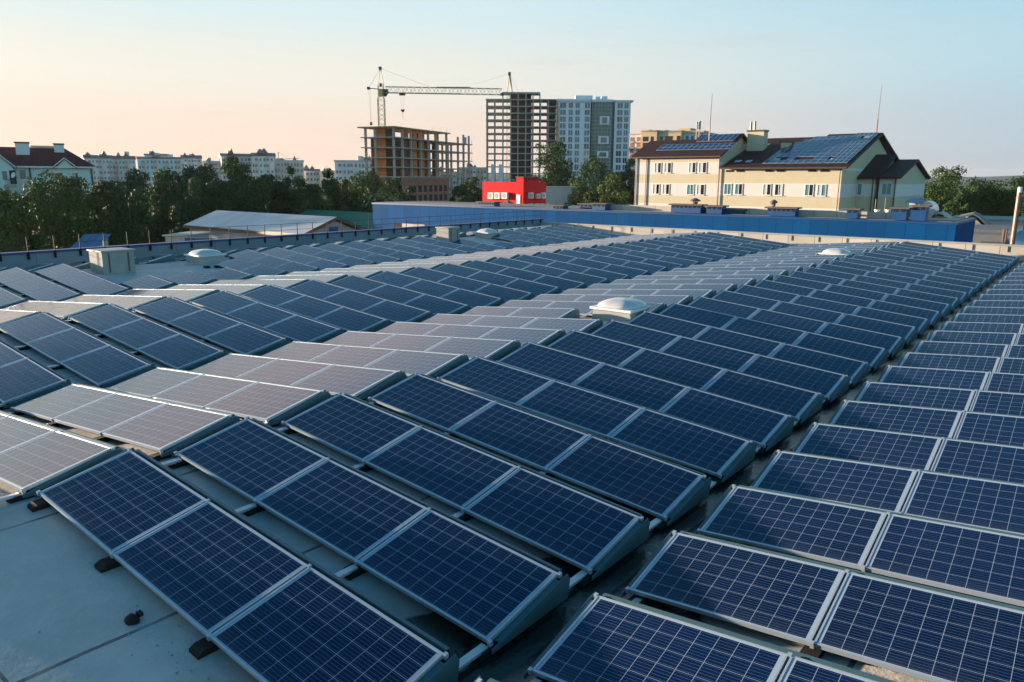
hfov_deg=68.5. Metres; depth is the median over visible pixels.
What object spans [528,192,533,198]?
air conditioner
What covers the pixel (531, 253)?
solar table
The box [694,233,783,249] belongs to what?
solar table
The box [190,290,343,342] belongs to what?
solar table
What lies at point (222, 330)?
solar table
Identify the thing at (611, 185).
tree
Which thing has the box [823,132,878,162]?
roof solar field
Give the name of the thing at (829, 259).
solar table
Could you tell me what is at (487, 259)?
solar table
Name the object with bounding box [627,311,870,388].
solar table
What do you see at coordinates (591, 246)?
solar table
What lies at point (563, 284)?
solar table
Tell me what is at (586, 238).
solar table
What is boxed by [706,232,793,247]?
solar table
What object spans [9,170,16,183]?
window
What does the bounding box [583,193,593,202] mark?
bush
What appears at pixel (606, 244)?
solar table
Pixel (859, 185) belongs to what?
window
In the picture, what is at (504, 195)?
air conditioner
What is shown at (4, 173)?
window
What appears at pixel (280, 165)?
apartment block
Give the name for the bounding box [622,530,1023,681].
solar table
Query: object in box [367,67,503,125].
tower crane
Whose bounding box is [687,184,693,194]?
window
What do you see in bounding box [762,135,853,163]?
roof solar field
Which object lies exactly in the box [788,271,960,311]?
solar table
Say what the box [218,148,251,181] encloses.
apartment block
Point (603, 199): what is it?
bush
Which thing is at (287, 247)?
solar table
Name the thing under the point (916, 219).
blue hall
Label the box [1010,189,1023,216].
tree
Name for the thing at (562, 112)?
window
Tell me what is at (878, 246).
solar table
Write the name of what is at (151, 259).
solar table
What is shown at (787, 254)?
solar table
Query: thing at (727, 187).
window
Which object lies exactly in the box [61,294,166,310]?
solar table
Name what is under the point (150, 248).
roof railing
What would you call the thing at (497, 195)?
air conditioner
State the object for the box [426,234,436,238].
solar table
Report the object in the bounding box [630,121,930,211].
yellow building
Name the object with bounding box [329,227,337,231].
window
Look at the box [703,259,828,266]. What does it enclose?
solar table
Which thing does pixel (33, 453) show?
solar table
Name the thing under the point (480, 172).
apartment block
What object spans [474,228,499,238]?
skylight
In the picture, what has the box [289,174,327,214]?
tree
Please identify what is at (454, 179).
apartment block
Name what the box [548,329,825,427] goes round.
solar table
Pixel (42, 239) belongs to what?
tree
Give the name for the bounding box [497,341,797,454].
solar table
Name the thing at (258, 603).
solar table
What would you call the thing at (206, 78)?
sky
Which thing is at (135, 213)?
tree
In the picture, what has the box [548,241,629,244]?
solar table
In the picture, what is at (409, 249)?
solar table
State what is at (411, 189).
tree
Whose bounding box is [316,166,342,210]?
tree
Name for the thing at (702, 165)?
window
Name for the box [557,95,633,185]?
apartment tower
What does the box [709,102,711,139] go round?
antenna mast
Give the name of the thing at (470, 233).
solar table
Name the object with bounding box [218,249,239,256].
solar table
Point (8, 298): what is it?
solar table
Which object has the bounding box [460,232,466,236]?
solar table
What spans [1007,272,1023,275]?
solar table
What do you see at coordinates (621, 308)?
skylight
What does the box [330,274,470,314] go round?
solar table
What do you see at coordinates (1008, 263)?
solar table
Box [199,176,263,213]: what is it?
tree
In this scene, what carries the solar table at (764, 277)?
on the flat roof at (66, 598)
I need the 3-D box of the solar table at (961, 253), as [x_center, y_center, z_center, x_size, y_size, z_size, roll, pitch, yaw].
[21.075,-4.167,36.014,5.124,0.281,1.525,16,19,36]
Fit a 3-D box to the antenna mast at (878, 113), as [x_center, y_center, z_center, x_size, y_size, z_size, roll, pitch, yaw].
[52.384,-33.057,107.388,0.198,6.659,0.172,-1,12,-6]
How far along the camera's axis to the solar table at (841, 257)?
33.16 m
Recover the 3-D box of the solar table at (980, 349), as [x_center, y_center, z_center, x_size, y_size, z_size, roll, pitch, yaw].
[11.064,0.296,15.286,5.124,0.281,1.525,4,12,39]
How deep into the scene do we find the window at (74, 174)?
113.01 m
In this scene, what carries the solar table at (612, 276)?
on the flat roof at (66, 598)
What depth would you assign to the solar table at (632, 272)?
30.58 m
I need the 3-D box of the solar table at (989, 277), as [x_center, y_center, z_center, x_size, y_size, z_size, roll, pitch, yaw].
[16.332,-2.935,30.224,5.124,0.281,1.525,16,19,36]
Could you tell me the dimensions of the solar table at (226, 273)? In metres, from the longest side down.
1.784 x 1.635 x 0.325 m
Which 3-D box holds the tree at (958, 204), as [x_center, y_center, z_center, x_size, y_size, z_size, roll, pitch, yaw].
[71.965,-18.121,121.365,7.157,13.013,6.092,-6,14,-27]
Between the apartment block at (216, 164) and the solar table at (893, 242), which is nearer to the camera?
the solar table at (893, 242)
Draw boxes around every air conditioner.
[487,192,493,198]
[494,192,500,198]
[502,192,507,198]
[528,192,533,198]
[540,193,545,198]
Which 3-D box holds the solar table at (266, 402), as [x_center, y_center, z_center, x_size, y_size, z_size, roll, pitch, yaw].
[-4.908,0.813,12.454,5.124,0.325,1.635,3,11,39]
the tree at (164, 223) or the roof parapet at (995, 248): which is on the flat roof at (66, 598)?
the roof parapet at (995, 248)
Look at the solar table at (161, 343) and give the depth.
16.49 m
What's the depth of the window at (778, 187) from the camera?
101.20 m
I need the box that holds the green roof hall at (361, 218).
[299,209,372,228]
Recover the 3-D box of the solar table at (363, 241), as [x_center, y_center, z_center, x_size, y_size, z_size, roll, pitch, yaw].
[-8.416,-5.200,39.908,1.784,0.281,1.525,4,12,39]
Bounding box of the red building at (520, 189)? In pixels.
[482,176,545,204]
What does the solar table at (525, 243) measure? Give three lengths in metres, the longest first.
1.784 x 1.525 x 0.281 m
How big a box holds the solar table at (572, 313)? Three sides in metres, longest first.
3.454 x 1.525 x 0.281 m
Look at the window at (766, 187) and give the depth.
102.17 m
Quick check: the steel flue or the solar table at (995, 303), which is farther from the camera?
the steel flue
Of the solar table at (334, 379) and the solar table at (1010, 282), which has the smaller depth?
the solar table at (334, 379)
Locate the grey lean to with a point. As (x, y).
(998, 234)
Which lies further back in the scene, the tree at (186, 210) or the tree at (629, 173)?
the tree at (629, 173)
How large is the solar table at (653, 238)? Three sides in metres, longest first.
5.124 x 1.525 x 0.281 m
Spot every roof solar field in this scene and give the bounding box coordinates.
[656,143,735,150]
[696,133,739,141]
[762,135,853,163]
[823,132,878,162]
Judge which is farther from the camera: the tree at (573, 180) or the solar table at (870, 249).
the tree at (573, 180)
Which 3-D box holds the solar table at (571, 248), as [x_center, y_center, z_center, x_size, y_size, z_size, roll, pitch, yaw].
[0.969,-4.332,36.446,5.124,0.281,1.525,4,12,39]
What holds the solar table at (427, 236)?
on the flat roof at (66, 598)
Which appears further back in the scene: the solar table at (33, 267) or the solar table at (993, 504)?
the solar table at (33, 267)
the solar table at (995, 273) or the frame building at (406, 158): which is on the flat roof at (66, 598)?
the solar table at (995, 273)
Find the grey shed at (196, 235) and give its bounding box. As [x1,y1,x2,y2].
[162,231,214,241]
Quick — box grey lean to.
[973,224,1022,243]
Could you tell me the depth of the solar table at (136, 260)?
30.30 m
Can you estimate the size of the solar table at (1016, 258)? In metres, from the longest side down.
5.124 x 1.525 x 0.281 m
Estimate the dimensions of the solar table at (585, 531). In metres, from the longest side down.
5.124 x 1.635 x 0.325 m
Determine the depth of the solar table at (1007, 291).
24.61 m
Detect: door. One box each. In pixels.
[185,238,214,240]
[516,195,519,203]
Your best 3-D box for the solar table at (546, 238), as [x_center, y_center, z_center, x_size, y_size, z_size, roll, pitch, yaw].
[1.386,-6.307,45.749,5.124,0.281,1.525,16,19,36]
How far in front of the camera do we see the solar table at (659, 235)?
45.42 m
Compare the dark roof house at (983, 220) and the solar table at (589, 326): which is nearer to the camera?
the solar table at (589, 326)
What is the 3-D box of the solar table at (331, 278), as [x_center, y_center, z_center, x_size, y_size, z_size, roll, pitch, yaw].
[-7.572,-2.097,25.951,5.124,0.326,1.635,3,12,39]
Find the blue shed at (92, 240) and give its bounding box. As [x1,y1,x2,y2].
[70,234,110,247]
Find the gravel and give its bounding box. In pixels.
[38,605,216,679]
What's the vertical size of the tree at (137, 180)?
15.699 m
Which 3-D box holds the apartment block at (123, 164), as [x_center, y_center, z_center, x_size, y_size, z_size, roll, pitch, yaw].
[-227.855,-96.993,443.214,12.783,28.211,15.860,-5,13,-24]
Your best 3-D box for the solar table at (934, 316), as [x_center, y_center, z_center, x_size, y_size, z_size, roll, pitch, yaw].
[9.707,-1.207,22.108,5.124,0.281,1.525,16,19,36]
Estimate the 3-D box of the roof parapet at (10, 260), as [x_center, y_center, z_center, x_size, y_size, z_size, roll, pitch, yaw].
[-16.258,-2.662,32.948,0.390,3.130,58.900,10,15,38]
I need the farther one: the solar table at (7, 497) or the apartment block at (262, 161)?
the apartment block at (262, 161)
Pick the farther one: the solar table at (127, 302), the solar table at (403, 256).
the solar table at (403, 256)
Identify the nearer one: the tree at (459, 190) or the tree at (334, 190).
the tree at (334, 190)
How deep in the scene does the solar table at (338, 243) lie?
38.40 m
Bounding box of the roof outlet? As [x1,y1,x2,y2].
[124,610,143,625]
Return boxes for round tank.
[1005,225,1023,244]
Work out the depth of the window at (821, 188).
97.78 m
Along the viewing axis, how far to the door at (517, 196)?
106.24 m
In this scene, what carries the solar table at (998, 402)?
on the flat roof at (66, 598)
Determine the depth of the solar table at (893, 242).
40.24 m
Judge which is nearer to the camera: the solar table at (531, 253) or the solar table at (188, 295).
the solar table at (188, 295)
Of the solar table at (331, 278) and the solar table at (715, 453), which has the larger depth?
the solar table at (331, 278)
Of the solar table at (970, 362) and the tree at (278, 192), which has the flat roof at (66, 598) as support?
the solar table at (970, 362)
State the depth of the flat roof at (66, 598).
6.74 m
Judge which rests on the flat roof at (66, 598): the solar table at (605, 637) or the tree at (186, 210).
the solar table at (605, 637)
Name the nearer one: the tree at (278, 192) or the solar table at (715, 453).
the solar table at (715, 453)
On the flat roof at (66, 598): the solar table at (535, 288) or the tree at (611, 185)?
the solar table at (535, 288)
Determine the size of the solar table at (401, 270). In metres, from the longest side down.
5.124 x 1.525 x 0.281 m
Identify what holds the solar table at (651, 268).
on the flat roof at (66, 598)
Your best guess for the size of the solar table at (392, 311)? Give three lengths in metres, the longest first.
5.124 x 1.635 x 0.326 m
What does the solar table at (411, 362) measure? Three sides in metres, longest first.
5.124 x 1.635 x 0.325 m
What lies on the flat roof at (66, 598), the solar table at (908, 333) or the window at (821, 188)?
the solar table at (908, 333)
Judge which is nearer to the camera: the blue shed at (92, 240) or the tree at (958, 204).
the blue shed at (92, 240)
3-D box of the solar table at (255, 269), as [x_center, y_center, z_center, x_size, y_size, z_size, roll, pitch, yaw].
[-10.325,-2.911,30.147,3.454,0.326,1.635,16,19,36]
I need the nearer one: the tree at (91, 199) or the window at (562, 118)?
the tree at (91, 199)
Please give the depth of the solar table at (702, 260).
35.31 m
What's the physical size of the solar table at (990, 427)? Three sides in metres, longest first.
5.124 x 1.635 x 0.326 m
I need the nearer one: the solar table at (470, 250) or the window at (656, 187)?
the solar table at (470, 250)
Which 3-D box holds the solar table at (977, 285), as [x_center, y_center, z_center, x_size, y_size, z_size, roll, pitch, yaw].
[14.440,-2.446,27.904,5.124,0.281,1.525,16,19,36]
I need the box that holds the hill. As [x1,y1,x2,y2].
[320,170,1023,186]
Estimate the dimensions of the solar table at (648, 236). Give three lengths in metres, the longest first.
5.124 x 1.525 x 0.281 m
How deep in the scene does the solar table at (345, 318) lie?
19.99 m
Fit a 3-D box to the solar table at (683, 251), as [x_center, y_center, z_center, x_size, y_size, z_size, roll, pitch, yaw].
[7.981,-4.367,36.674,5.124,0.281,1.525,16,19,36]
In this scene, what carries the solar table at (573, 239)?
on the flat roof at (66, 598)
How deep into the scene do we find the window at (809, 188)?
98.74 m
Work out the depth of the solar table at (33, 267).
27.85 m
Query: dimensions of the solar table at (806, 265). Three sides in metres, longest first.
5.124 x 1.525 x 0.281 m
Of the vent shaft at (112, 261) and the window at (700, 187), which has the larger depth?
the window at (700, 187)
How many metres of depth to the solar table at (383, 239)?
40.79 m
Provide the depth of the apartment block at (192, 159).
508.17 m
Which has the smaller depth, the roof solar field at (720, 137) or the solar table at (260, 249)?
the solar table at (260, 249)
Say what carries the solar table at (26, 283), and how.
on the flat roof at (66, 598)
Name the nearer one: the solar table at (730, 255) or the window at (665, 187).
the solar table at (730, 255)
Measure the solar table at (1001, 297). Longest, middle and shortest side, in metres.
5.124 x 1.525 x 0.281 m
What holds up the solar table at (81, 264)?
on the flat roof at (66, 598)
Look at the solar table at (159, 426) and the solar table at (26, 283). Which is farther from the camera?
the solar table at (26, 283)
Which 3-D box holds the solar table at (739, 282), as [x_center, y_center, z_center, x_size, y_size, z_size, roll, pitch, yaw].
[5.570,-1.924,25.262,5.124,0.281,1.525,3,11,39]
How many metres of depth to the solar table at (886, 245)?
38.95 m
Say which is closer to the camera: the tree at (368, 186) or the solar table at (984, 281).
the solar table at (984, 281)
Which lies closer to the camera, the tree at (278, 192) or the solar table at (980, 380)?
the solar table at (980, 380)
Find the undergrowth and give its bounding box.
[18,185,413,230]
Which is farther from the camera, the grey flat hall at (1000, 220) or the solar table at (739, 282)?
the grey flat hall at (1000, 220)
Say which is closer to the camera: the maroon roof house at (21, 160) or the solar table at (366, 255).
the solar table at (366, 255)
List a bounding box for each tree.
[0,187,35,252]
[9,194,56,250]
[21,167,97,249]
[45,174,110,246]
[87,178,144,245]
[95,184,156,244]
[110,166,152,203]
[127,180,182,242]
[146,168,204,229]
[165,175,211,232]
[181,161,222,206]
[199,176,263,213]
[213,154,261,210]
[245,176,273,212]
[259,174,294,213]
[283,165,301,207]
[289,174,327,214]
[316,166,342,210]
[331,177,362,211]
[347,170,394,205]
[377,177,413,201]
[398,185,415,200]
[449,183,473,201]
[456,176,481,201]
[528,138,575,185]
[567,176,587,191]
[570,153,615,204]
[596,169,630,204]
[619,159,635,204]
[923,165,966,216]
[939,188,975,216]
[963,176,1001,213]
[966,186,1023,215]
[987,172,1023,215]
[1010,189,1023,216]
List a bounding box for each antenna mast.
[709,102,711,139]
[876,87,881,131]
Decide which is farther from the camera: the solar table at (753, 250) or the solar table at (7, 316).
the solar table at (753, 250)
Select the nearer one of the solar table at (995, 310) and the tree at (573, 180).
the solar table at (995, 310)
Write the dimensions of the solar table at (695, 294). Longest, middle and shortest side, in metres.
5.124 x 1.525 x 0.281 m
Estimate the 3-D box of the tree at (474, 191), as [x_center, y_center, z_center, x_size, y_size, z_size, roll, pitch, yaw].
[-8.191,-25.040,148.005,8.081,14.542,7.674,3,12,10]
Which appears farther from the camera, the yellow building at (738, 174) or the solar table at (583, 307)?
the yellow building at (738, 174)
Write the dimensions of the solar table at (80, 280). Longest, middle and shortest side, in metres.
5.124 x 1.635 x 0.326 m
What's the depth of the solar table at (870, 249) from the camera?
36.97 m
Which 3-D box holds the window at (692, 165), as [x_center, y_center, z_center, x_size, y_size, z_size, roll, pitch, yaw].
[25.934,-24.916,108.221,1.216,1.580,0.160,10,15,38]
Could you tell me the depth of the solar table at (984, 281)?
28.80 m
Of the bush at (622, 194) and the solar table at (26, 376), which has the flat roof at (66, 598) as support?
the solar table at (26, 376)
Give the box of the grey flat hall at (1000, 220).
[952,215,1023,225]
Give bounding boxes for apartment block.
[82,150,114,183]
[112,152,135,181]
[136,152,181,189]
[144,151,167,157]
[180,153,201,181]
[202,158,220,179]
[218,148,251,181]
[250,148,275,180]
[274,156,303,188]
[304,165,319,187]
[334,156,371,188]
[431,166,461,201]
[459,163,485,188]
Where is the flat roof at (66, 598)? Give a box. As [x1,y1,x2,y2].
[0,236,1023,681]
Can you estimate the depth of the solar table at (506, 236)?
44.27 m
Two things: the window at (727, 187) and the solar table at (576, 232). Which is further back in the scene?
the window at (727, 187)
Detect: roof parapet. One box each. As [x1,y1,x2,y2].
[0,219,542,268]
[540,222,1023,260]
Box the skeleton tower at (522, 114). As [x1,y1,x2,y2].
[486,92,557,181]
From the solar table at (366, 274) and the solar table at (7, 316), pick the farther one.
the solar table at (366, 274)
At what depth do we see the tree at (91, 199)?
79.93 m
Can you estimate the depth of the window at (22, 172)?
109.88 m
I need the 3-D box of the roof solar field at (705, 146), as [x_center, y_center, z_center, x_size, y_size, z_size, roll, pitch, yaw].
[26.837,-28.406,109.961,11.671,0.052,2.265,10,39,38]
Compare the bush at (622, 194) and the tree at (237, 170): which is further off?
the bush at (622, 194)
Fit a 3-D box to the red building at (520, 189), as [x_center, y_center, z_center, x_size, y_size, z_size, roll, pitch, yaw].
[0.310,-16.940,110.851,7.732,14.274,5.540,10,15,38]
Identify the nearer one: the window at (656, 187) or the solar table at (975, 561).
the solar table at (975, 561)
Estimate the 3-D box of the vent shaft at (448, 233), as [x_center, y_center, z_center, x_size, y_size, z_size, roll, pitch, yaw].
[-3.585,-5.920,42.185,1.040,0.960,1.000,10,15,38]
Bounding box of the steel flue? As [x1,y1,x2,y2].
[1010,187,1022,243]
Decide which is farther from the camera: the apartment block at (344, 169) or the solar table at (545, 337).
the apartment block at (344, 169)
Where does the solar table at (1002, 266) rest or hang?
on the flat roof at (66, 598)
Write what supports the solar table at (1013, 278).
on the flat roof at (66, 598)
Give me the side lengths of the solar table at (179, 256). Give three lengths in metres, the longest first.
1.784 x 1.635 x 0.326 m
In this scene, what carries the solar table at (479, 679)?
on the flat roof at (66, 598)
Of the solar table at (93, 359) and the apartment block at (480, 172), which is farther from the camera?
the apartment block at (480, 172)
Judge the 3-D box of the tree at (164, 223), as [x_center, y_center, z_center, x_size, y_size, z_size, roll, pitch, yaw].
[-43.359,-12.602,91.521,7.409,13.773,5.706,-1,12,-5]
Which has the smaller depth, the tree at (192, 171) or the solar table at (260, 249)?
the solar table at (260, 249)
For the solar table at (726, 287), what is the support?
on the flat roof at (66, 598)
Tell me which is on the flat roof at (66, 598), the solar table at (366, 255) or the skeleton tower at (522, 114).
the solar table at (366, 255)
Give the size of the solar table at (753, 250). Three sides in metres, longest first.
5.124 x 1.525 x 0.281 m
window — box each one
[2,171,7,179]
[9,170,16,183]
[19,170,25,178]
[71,172,78,176]
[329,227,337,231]
[560,103,565,107]
[560,110,565,114]
[560,116,565,121]
[652,184,659,194]
[654,163,661,172]
[661,184,669,194]
[664,162,671,172]
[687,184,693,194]
[689,162,695,172]
[696,184,704,195]
[698,162,706,172]
[724,183,731,194]
[734,184,742,194]
[762,184,770,195]
[773,184,782,195]
[804,184,813,196]
[816,184,826,196]
[856,183,862,195]
[881,183,891,195]
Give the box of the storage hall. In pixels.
[182,210,366,238]
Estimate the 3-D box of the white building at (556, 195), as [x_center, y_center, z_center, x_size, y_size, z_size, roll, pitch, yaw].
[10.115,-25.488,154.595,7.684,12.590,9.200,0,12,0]
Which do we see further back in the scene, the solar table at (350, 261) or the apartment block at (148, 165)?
the apartment block at (148, 165)
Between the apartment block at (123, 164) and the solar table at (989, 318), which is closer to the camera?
the solar table at (989, 318)
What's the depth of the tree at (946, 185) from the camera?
127.89 m
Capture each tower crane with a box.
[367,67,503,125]
[477,72,512,178]
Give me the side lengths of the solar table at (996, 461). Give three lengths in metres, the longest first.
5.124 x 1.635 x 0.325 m
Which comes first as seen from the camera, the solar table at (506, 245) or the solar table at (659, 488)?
the solar table at (659, 488)
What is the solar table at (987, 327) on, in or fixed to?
on the flat roof at (66, 598)
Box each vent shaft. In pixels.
[86,247,135,274]
[435,226,460,241]
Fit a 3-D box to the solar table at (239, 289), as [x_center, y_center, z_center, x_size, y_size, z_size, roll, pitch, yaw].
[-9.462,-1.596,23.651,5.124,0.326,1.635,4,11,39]
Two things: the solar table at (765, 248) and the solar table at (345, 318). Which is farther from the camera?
the solar table at (765, 248)
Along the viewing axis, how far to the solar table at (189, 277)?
27.16 m
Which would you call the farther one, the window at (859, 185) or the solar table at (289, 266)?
the window at (859, 185)
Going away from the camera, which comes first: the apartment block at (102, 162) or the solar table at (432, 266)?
the solar table at (432, 266)
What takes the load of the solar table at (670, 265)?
on the flat roof at (66, 598)
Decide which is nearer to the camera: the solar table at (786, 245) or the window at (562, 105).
the solar table at (786, 245)
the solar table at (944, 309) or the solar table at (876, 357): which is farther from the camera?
the solar table at (944, 309)
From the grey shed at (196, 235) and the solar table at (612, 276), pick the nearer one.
the solar table at (612, 276)
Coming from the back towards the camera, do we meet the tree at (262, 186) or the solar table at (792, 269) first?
the tree at (262, 186)
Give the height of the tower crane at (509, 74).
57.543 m
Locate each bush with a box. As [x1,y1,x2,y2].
[564,187,585,205]
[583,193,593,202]
[599,195,611,202]
[611,190,629,201]
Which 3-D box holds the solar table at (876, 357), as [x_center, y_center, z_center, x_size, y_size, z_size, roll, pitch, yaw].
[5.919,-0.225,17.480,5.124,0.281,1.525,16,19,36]
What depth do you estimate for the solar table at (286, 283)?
24.30 m
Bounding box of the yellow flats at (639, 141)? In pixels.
[629,128,715,177]
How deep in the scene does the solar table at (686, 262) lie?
34.06 m
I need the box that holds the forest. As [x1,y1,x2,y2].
[96,183,363,207]
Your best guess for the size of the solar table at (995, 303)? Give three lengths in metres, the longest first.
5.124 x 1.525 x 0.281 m
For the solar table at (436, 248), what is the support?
on the flat roof at (66, 598)
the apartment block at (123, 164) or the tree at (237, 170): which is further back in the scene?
the apartment block at (123, 164)
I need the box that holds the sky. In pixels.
[0,0,1023,176]
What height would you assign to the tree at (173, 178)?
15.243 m
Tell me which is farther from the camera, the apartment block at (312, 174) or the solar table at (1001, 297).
the apartment block at (312, 174)
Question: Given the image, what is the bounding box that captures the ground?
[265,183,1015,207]
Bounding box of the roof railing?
[0,211,557,261]
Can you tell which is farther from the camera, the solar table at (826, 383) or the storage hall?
the storage hall
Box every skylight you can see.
[184,249,226,264]
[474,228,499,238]
[590,297,650,320]
[819,248,854,257]
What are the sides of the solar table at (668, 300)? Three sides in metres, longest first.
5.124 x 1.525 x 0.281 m
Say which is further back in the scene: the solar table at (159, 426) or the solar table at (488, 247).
the solar table at (488, 247)
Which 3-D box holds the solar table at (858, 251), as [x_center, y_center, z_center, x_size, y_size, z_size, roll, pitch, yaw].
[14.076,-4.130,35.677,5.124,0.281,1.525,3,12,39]
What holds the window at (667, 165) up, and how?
in the yellow building at (738, 174)
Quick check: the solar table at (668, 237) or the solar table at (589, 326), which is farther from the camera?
the solar table at (668, 237)
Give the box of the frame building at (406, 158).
[357,126,472,201]
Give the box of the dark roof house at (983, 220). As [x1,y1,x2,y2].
[958,212,992,225]
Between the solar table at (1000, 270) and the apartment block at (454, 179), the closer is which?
the solar table at (1000, 270)
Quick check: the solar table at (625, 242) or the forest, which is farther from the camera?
the forest
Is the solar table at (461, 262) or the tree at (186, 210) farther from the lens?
the tree at (186, 210)
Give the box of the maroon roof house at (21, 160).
[0,142,96,196]
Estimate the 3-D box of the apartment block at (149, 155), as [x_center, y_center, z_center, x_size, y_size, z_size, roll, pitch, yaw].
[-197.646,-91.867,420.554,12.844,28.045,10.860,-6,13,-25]
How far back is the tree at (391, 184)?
121.15 m
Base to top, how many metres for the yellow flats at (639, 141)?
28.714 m
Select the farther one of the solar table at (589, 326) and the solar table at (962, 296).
the solar table at (962, 296)
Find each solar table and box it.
[0,267,81,301]
[0,285,27,308]
[0,309,62,324]
[0,311,155,388]
[0,339,96,409]
[0,410,122,503]
[0,492,18,501]
[2,300,108,319]
[10,383,266,460]
[22,263,55,272]
[27,447,487,681]
[33,263,130,294]
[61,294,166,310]
[67,303,227,370]
[68,261,90,268]
[105,367,330,426]
[116,289,219,301]
[121,274,175,288]
[132,296,289,355]
[134,257,148,263]
[139,254,183,263]
[163,271,216,283]
[166,284,267,294]
[168,417,587,662]
[175,252,188,260]
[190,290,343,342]
[191,353,406,400]
[203,267,253,279]
[209,279,309,288]
[213,257,287,276]
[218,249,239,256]
[226,249,320,272]
[239,247,268,251]
[241,284,390,331]
[250,274,347,287]
[261,247,349,269]
[262,341,468,378]
[269,245,296,249]
[279,392,661,586]
[286,271,382,277]
[289,245,376,266]
[289,279,432,322]
[296,243,322,246]
[316,243,402,263]
[320,267,414,273]
[321,241,346,244]
[323,330,520,360]
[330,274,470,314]
[342,241,426,260]
[344,240,368,242]
[349,263,444,269]
[366,238,390,241]
[366,372,716,531]
[367,239,448,258]
[368,271,504,307]
[377,260,471,265]
[377,321,565,345]
[388,238,469,255]
[389,237,411,239]
[402,267,534,301]
[403,257,496,261]
[406,235,434,238]
[409,236,487,253]
[420,313,602,333]
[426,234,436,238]
[428,254,519,258]
[433,263,560,296]
[437,356,761,486]
[451,239,507,250]
[452,251,540,255]
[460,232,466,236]
[462,306,586,318]
[463,260,586,291]
[466,231,476,235]
[472,249,560,253]
[474,676,541,681]
[490,257,609,286]
[492,232,557,244]
[492,241,524,248]
[494,247,579,250]
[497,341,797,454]
[498,300,666,316]
[500,229,572,243]
[510,240,541,246]
[513,244,597,248]
[514,228,585,241]
[514,254,630,282]
[524,592,894,681]
[528,227,599,240]
[531,243,613,246]
[531,294,692,306]
[536,251,649,277]
[543,226,612,238]
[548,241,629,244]
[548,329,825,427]
[557,225,623,237]
[557,249,667,273]
[560,289,715,299]
[562,239,643,243]
[576,247,684,271]
[578,237,657,241]
[586,284,736,293]
[591,319,851,405]
[593,236,670,239]
[594,245,699,267]
[605,235,682,238]
[610,278,756,287]
[611,243,714,264]
[619,233,693,236]
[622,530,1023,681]
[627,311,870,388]
[628,241,727,261]
[630,232,704,235]
[632,274,772,282]
[643,239,740,258]
[652,270,788,278]
[657,237,752,256]
[658,303,888,370]
[669,266,802,273]
[670,236,763,253]
[683,235,773,251]
[687,263,816,270]
[687,296,904,356]
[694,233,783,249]
[694,484,1023,606]
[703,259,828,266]
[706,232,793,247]
[712,290,918,344]
[717,257,839,262]
[732,254,849,259]
[733,285,930,334]
[744,253,819,256]
[750,450,1023,534]
[754,279,941,326]
[756,249,868,255]
[767,247,876,251]
[772,275,951,317]
[778,245,884,249]
[788,243,891,247]
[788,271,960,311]
[793,422,1023,483]
[797,241,899,245]
[803,267,968,304]
[817,263,975,298]
[828,399,1023,446]
[829,260,981,292]
[840,257,987,288]
[851,255,993,283]
[854,381,1023,415]
[861,252,998,279]
[871,250,1003,276]
[877,365,1023,392]
[879,247,1007,272]
[887,245,1012,269]
[894,243,1015,266]
[897,352,1023,373]
[901,241,1019,263]
[912,341,1023,357]
[927,330,1023,344]
[940,322,1023,332]
[951,313,1023,323]
[960,306,1023,314]
[969,300,1023,307]
[977,294,1023,300]
[984,289,1023,294]
[991,285,1023,288]
[996,280,1023,284]
[1002,276,1023,279]
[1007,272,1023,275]
[1011,269,1023,271]
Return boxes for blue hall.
[372,198,976,241]
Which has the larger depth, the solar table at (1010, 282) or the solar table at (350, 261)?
the solar table at (350, 261)
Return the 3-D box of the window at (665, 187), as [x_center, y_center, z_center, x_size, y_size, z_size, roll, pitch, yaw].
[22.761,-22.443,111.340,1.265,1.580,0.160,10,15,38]
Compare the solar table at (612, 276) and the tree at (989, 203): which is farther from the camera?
the tree at (989, 203)
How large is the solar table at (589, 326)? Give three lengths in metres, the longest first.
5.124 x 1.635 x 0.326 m
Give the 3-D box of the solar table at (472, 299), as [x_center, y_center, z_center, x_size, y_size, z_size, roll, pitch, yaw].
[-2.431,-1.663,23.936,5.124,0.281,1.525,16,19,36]
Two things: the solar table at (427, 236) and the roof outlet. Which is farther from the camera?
the solar table at (427, 236)
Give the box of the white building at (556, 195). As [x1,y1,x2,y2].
[546,186,581,204]
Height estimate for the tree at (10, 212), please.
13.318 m
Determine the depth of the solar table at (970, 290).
26.50 m
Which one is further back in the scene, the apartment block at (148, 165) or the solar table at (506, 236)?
the apartment block at (148, 165)
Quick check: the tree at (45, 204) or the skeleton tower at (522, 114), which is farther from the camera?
the skeleton tower at (522, 114)
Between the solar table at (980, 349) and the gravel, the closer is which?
the gravel
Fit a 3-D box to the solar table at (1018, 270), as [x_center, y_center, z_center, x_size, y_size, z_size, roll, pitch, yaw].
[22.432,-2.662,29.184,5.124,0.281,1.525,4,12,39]

